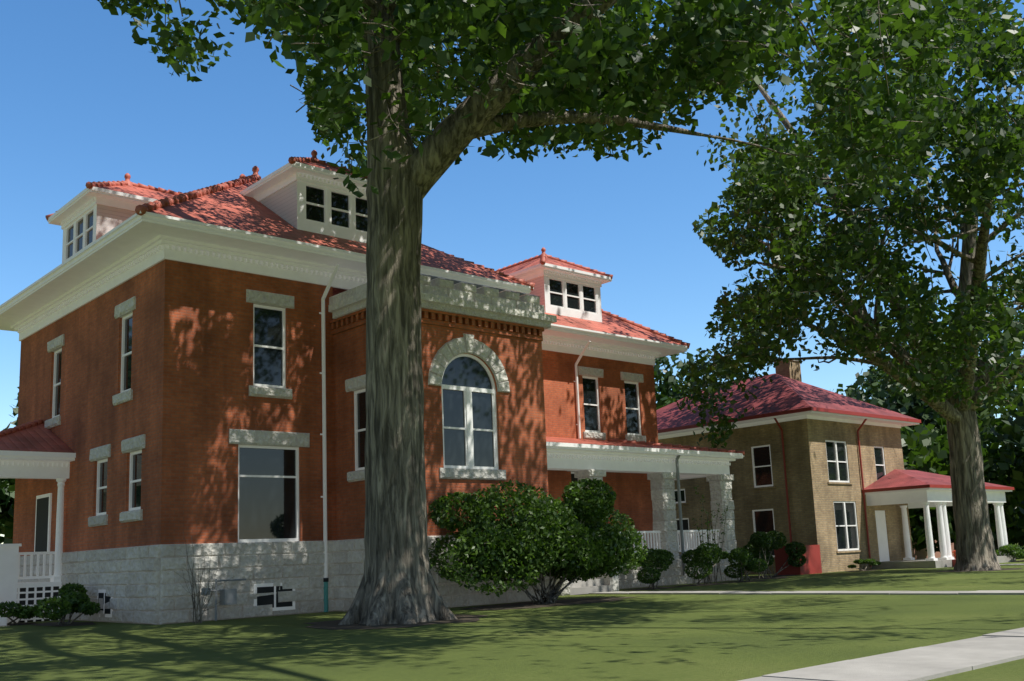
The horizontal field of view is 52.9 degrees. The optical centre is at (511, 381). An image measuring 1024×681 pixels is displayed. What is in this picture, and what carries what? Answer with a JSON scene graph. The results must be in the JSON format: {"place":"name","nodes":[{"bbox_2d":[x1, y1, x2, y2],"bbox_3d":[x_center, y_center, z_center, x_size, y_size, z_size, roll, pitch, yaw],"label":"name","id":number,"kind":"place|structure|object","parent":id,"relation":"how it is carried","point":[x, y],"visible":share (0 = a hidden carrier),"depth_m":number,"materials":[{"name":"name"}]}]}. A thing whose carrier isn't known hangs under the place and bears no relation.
{"place":"outdoors","nodes":[
{"label":"outdoors","id":0,"kind":"place"},
{"bbox_2d":[323,582,327,611],"bbox_3d":[-4.659,5.372,25.770,0.114,0.780,0.120,6,-13,-41],"label":"drainpipe","id":1,"kind":"object","parent":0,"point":[325,588],"visible":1,"depth_m":25.72,"materials":[{"name":"teal metal"}]},
{"bbox_2d":[13,259,657,555],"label":"brick house walls","id":2,"kind":"structure","parent":0,"point":[188,406],"depth_m":26.25,"materials":[{"name":"red brick"}]},
{"bbox_2d":[17,474,688,622],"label":"dark openings","id":3,"kind":"object","parent":2,"relation":"in","point":[41,525],"visible":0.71,"depth_m":27.23,"materials":[{"name":"black"}]},
{"bbox_2d":[201,274,685,620],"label":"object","id":4,"kind":"object","parent":2,"relation":"attached to","point":[229,596],"visible":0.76,"depth_m":26.86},
{"bbox_2d":[0,162,1012,626],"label":"white trim","id":5,"kind":"structure","parent":2,"relation":"attached to","point":[128,248],"depth_m":28.00,"materials":[{"name":"paint"}]},
{"bbox_2d":[0,162,729,452],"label":"roof","id":6,"kind":"structure","parent":5,"relation":"on","point":[232,207],"depth_m":28.20,"materials":[{"name":"red tile"}]},
{"bbox_2d":[96,180,545,312],"bbox_3d":[-3.804,-3.605,33.746,18.650,1.900,7.450,6,-13,-41],"label":"dormer siding","id":7,"kind":"object","parent":6,"relation":"on","point":[282,203],"visible":0.25,"depth_m":28.42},
{"bbox_2d":[0,150,744,454],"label":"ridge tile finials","id":8,"kind":"object","parent":6,"relation":"on","point":[178,197],"visible":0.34,"depth_m":30.52,"materials":[{"name":"red tile"}]},
{"bbox_2d":[55,186,883,554],"bbox_3d":[2.616,1.431,37.735,34.275,10.560,10.935,6,-13,-41],"label":"window glass","id":9,"kind":"object","parent":5,"relation":"in","point":[267,508],"visible":0.75,"depth_m":26.63,"materials":[{"name":"black glass"}]},
{"bbox_2d":[656,374,1008,489],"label":"roof","id":10,"kind":"structure","parent":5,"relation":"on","point":[780,393],"depth_m":46.81,"materials":[{"name":"red tile"}]},
{"bbox_2d":[0,544,1023,680],"bbox_3d":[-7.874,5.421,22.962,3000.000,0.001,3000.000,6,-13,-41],"label":"lawn","id":11,"kind":"structure","parent":0,"point":[658,637],"depth_m":15.09,"materials":[{"name":"green plant"}]},
{"bbox_2d":[0,422,14,543],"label":"tree","id":12,"kind":"object","parent":11,"relation":"on","point":[6,513],"visible":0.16,"depth_m":99.23,"materials":[{"name":"green plant"}]},
{"bbox_2d":[0,387,18,492],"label":"tree","id":13,"kind":"object","parent":11,"relation":"on","point":[5,484],"depth_m":63.83,"materials":[{"name":"green plant"}]},
{"bbox_2d":[0,601,35,618],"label":"shrub","id":14,"kind":"object","parent":11,"relation":"on","point":[19,611],"visible":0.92,"depth_m":25.43,"materials":[{"name":"green plant"}]},
{"bbox_2d":[33,583,100,619],"bbox_3d":[-10.768,5.250,24.664,1.530,0.855,2.618,6,-13,-41],"label":"bush","id":15,"kind":"object","parent":11,"relation":"on","point":[71,599],"visible":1,"depth_m":24.16,"materials":[{"name":"green plant"}]},
{"bbox_2d":[17,275,739,624],"bbox_3d":[-2.620,2.801,33.825,22.053,8.370,13.480,6,-13,-41],"label":"house stonework","id":16,"kind":"object","parent":11,"relation":"on","point":[143,585],"visible":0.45,"depth_m":25.75,"materials":[{"name":"grey stone"}]},
{"bbox_2d":[5,560,1023,629],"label":"soil patches","id":17,"kind":"object","parent":11,"relation":"on","point":[334,625],"visible":0.82,"depth_m":24.59,"materials":[{"name":"brown soil"}]},
{"bbox_2d":[428,478,647,597],"bbox_3d":[0.879,3.849,25.823,7.408,2.844,2.680,6,-13,-41],"label":"bush","id":18,"kind":"object","parent":17,"relation":"on","point":[552,543],"visible":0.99,"depth_m":24.70,"materials":[{"name":"green plant"}]},
{"bbox_2d":[847,558,880,567],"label":"shrub","id":19,"kind":"object","parent":17,"relation":"on","point":[873,562],"visible":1,"depth_m":43.21,"materials":[{"name":"green plant"}]},
{"bbox_2d":[995,544,1023,557],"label":"hedge","id":20,"kind":"object","parent":17,"relation":"on","point":[1016,550],"visible":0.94,"depth_m":47.48,"materials":[{"name":"green plant"}]},
{"bbox_2d":[6,0,1023,625],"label":"tree trunks and branches","id":21,"kind":"object","parent":11,"relation":"on","point":[398,584],"visible":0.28,"depth_m":21.51,"materials":[{"name":"brown plant"}]},
{"bbox_2d":[97,0,1020,208],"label":"tree foliage","id":22,"kind":"object","parent":21,"relation":"on","point":[656,93],"visible":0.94,"depth_m":15.37,"materials":[{"name":"green plant"}]},
{"bbox_2d":[654,352,700,409],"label":"tree","id":23,"kind":"object","parent":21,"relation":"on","point":[666,394],"visible":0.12,"depth_m":74.01,"materials":[{"name":"green plant"}]},
{"bbox_2d":[692,486,727,548],"bbox_3d":[6.968,4.861,35.602,2.135,2.472,0.579,6,-13,-41],"label":"whip shrub","id":24,"kind":"object","parent":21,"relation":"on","point":[710,521],"visible":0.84,"depth_m":35.50,"materials":[{"name":"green plant"}]},
{"bbox_2d":[672,0,1023,447],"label":"tree foliage","id":25,"kind":"object","parent":21,"relation":"on","point":[982,156],"visible":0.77,"depth_m":31.53,"materials":[{"name":"green plant"}]},
{"bbox_2d":[830,357,1013,453],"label":"tree","id":26,"kind":"object","parent":21,"relation":"on","point":[865,397],"visible":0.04,"depth_m":87.82,"materials":[{"name":"green plant"}]},
{"bbox_2d":[845,342,1023,454],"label":"tree","id":27,"kind":"object","parent":21,"relation":"on","point":[908,405],"visible":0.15,"depth_m":69.38,"materials":[{"name":"green plant"}]},
{"bbox_2d":[996,376,1023,472],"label":"tree","id":28,"kind":"object","parent":21,"relation":"on","point":[1009,426],"visible":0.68,"depth_m":54.78,"materials":[{"name":"green plant"}]},
{"bbox_2d":[626,548,674,583],"bbox_3d":[4.510,5.862,32.831,1.166,1.113,2.689,-9,-12,35],"label":"spirea bush","id":29,"kind":"object","parent":11,"relation":"on","point":[661,558],"visible":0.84,"depth_m":32.35,"materials":[{"name":"green plant"}]},
{"bbox_2d":[681,543,729,579],"bbox_3d":[6.338,5.962,34.210,2.271,1.192,1.370,18,-22,-64],"label":"spirea bush","id":30,"kind":"object","parent":11,"relation":"on","point":[703,554],"visible":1,"depth_m":33.73,"materials":[{"name":"green plant"}]},
{"bbox_2d":[723,547,767,578],"bbox_3d":[7.950,6.291,35.710,2.022,1.088,1.227,6,-13,-41],"label":"spirea bush","id":31,"kind":"object","parent":11,"relation":"on","point":[744,555],"visible":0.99,"depth_m":35.53,"materials":[{"name":"green plant"}]},
{"bbox_2d":[741,530,786,568],"bbox_3d":[9.235,6.349,38.667,1.593,1.519,2.614,-9,-12,35],"label":"lilac bush","id":32,"kind":"object","parent":11,"relation":"on","point":[759,541],"visible":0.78,"depth_m":38.74,"materials":[{"name":"green plant"}]},
{"bbox_2d":[747,533,805,566],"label":"lilac bush","id":33,"kind":"object","parent":11,"relation":"on","point":[790,548],"visible":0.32,"depth_m":40.70,"materials":[{"name":"green plant"}]},
{"bbox_2d":[570,360,1015,594],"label":"concrete porch steps","id":34,"kind":"structure","parent":11,"relation":"on","point":[595,585],"depth_m":43.09,"materials":[{"name":"grey concrete"}]},
{"bbox_2d":[658,407,1013,574],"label":"red house trim","id":35,"kind":"structure","parent":11,"relation":"on","point":[812,564],"depth_m":43.58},
{"bbox_2d":[910,527,953,558],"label":"house walls","id":36,"kind":"structure","parent":11,"relation":"on","point":[922,554],"depth_m":62.82,"materials":[{"name":"beige brick"}]},
{"bbox_2d":[900,408,1023,552],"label":"tree","id":37,"kind":"object","parent":11,"relation":"on","point":[929,453],"visible":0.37,"depth_m":56.00,"materials":[{"name":"green plant"}]},
{"bbox_2d":[988,482,1023,548],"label":"tree","id":38,"kind":"object","parent":11,"relation":"on","point":[1012,539],"visible":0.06,"depth_m":79.53,"materials":[{"name":"green plant"}]},
{"bbox_2d":[1005,449,1023,517],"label":"tree","id":39,"kind":"object","parent":11,"relation":"on","point":[1005,492],"visible":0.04,"depth_m":65.84,"materials":[{"name":"green plant"}]},
{"bbox_2d":[1010,465,1023,529],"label":"tree","id":40,"kind":"object","parent":11,"relation":"on","point":[1020,514],"visible":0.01,"depth_m":71.34,"materials":[{"name":"green plant"}]},
{"bbox_2d":[0,0,1023,543],"label":"sky","id":41,"kind":"structure","parent":0,"point":[81,102],"materials":[{"name":"blue"}]},
{"bbox_2d":[658,360,912,573],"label":"brick house walls","id":42,"kind":"structure","parent":0,"point":[814,493],"depth_m":44.84,"materials":[{"name":"beige brick"}]},
{"bbox_2d":[589,564,1023,680],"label":"sidewalk paths","id":43,"kind":"structure","parent":0,"point":[930,662],"depth_m":10.24,"materials":[{"name":"concrete"}]}
]}

